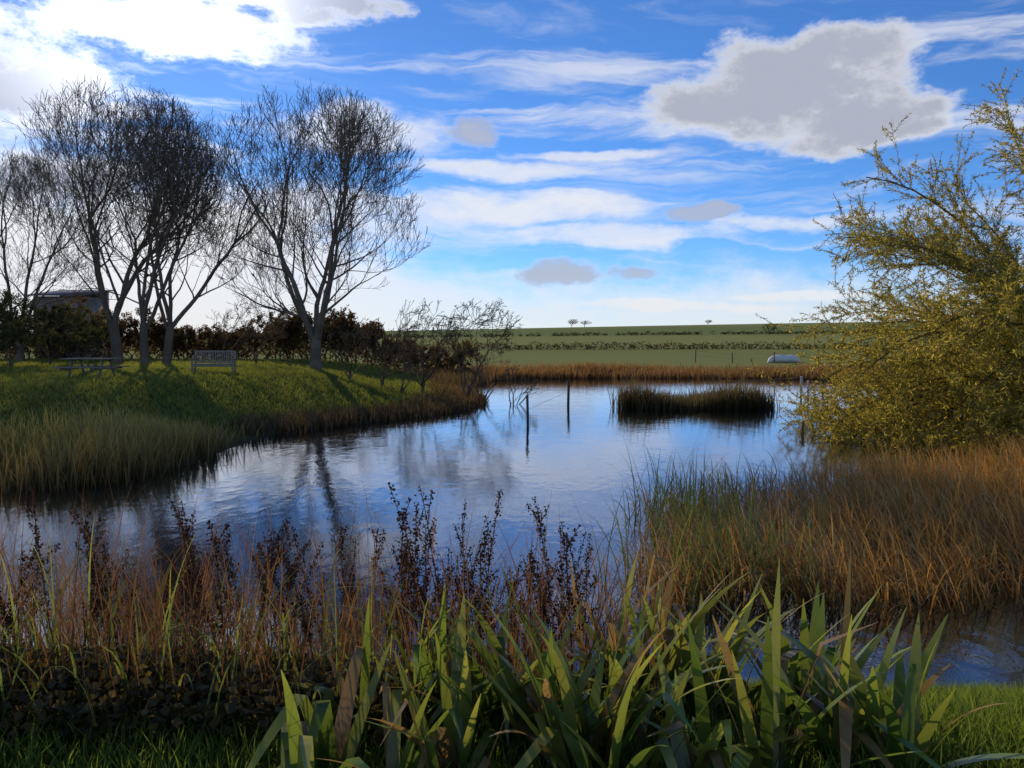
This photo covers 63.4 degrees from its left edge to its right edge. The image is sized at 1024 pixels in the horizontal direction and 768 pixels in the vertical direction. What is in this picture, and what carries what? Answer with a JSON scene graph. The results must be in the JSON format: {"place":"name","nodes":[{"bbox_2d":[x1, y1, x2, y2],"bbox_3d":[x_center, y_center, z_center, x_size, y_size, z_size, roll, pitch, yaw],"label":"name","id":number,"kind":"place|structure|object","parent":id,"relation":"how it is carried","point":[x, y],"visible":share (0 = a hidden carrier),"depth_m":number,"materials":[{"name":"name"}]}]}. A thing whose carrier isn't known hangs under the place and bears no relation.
{"place":"outdoors","nodes":[
{"label":"outdoors","id":0,"kind":"place"},
{"bbox_2d":[0,378,1023,688],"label":"water","id":1,"kind":"structure","parent":0,"point":[558,454],"depth_m":12.07,"materials":[{"name":"blue liquid"}]},
{"bbox_2d":[735,376,808,394],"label":"wooden posts","id":2,"kind":"object","parent":1,"relation":"in","point":[801,379],"visible":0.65,"depth_m":35.40,"materials":[{"name":"brown wood"}]},
{"bbox_2d":[0,668,1023,767],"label":"bank grass","id":3,"kind":"structure","parent":0,"point":[979,725],"depth_m":2.96,"materials":[{"name":"green plant"}]},
{"bbox_2d":[0,640,440,750],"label":"weeds","id":4,"kind":"object","parent":3,"relation":"on","point":[264,714],"visible":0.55,"depth_m":3.11,"materials":[{"name":"green plant"}]},
{"bbox_2d":[0,320,1023,767],"bbox_3d":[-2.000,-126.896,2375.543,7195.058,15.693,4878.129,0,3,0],"label":"ground","id":5,"kind":"structure","parent":0,"point":[668,358],"depth_m":103.96,"materials":[{"name":"green plant"}]},
{"bbox_2d":[33,292,109,358],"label":"house","id":6,"kind":"structure","parent":5,"relation":"on","point":[93,304],"depth_m":52.47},
{"bbox_2d":[27,290,112,295],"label":"roof","id":7,"kind":"structure","parent":6,"relation":"on","point":[58,293],"depth_m":52.85,"materials":[{"name":"stone"}]},
{"bbox_2d":[51,358,129,378],"bbox_3d":[-14.614,-0.499,28.812,1.800,0.808,1.700,0,3,6],"label":"picnic table","id":8,"kind":"object","parent":5,"relation":"on","point":[95,367],"visible":0.93,"depth_m":28.56,"materials":[{"name":"brown wood"}]},
{"bbox_2d":[0,394,266,494],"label":"reeds","id":9,"kind":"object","parent":5,"relation":"on","point":[110,446],"depth_m":14.58,"materials":[{"name":"green plant"}]},
{"bbox_2d":[191,350,235,372],"bbox_3d":[-11.524,-0.815,32.037,1.570,0.952,0.733,0,3,-8],"label":"garden bench","id":10,"kind":"object","parent":5,"relation":"on","point":[231,362],"visible":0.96,"depth_m":32.24,"materials":[{"name":"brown wood"}]},
{"bbox_2d":[0,73,433,369],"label":"bare trees","id":11,"kind":"object","parent":5,"relation":"on","point":[154,163],"visible":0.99,"depth_m":39.01,"materials":[{"name":"brown plant"}]},
{"bbox_2d":[0,357,435,476],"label":"grassy bank","id":12,"kind":"structure","parent":5,"relation":"on","point":[31,376],"depth_m":27.30,"materials":[{"name":"green plant"}]},
{"bbox_2d":[0,288,538,404],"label":"hedge","id":13,"kind":"object","parent":5,"relation":"on","point":[332,317],"depth_m":46.02,"materials":[{"name":"green plant"}]},
{"bbox_2d":[0,482,600,675],"bbox_3d":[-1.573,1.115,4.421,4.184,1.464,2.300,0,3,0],"label":"dock plants","id":14,"kind":"object","parent":5,"relation":"on","point":[295,565],"visible":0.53,"depth_m":4.18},
{"bbox_2d":[209,364,498,438],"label":"shore rushes","id":15,"kind":"object","parent":5,"relation":"on","point":[447,389],"depth_m":24.44,"materials":[{"name":"green plant"}]},
{"bbox_2d":[0,465,724,752],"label":"dry stalks","id":16,"kind":"object","parent":5,"relation":"on","point":[152,638],"visible":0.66,"depth_m":3.52,"materials":[{"name":"brown plant"}]},
{"bbox_2d":[123,317,975,349],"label":"hedges","id":17,"kind":"object","parent":5,"relation":"on","point":[681,346],"visible":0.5,"depth_m":121.09,"materials":[{"name":"green plant"}]},
{"bbox_2d":[247,550,1023,767],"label":"iris clump","id":18,"kind":"object","parent":5,"relation":"on","point":[813,674],"visible":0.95,"depth_m":2.85,"materials":[{"name":"green plant"}]},
{"bbox_2d":[410,359,1000,385],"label":"reed bank","id":19,"kind":"structure","parent":5,"relation":"on","point":[582,371],"depth_m":51.82,"materials":[{"name":"brown plant"}]},
{"bbox_2d":[570,318,857,334],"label":"tree trunks","id":20,"kind":"object","parent":5,"relation":"on","point":[709,320],"visible":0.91,"depth_m":442.25,"materials":[{"name":"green plant"}]},
{"bbox_2d":[464,350,1007,432],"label":"fence posts","id":21,"kind":"object","parent":5,"relation":"on","point":[568,403],"visible":0.61,"depth_m":29.29,"materials":[{"name":"brown wood"}]},
{"bbox_2d":[767,355,800,362],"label":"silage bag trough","id":22,"kind":"object","parent":5,"relation":"on","point":[782,359],"visible":0.97,"depth_m":65.71,"materials":[{"name":"white plastic"}]},
{"bbox_2d":[564,422,1023,633],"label":"reed bed","id":23,"kind":"object","parent":5,"relation":"on","point":[902,513],"visible":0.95,"depth_m":8.80,"materials":[{"name":"brown plant"}]},
{"bbox_2d":[743,66,1023,458],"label":"willow","id":24,"kind":"object","parent":5,"relation":"on","point":[967,292],"depth_m":19.10,"materials":[{"name":"plant"}]},
{"bbox_2d":[0,0,1023,332],"label":"sky","id":25,"kind":"structure","parent":0,"point":[601,163],"materials":[{"name":"blue"}]},
{"bbox_2d":[471,351,839,408],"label":"fence wires","id":26,"kind":"object","parent":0,"point":[567,382],"visible":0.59,"depth_m":31.58,"materials":[{"name":"grey metal"}]},
{"bbox_2d":[607,366,781,410],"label":"reed island","id":27,"kind":"structure","parent":0,"point":[735,398],"depth_m":28.19,"materials":[{"name":"green plant"}]}
]}

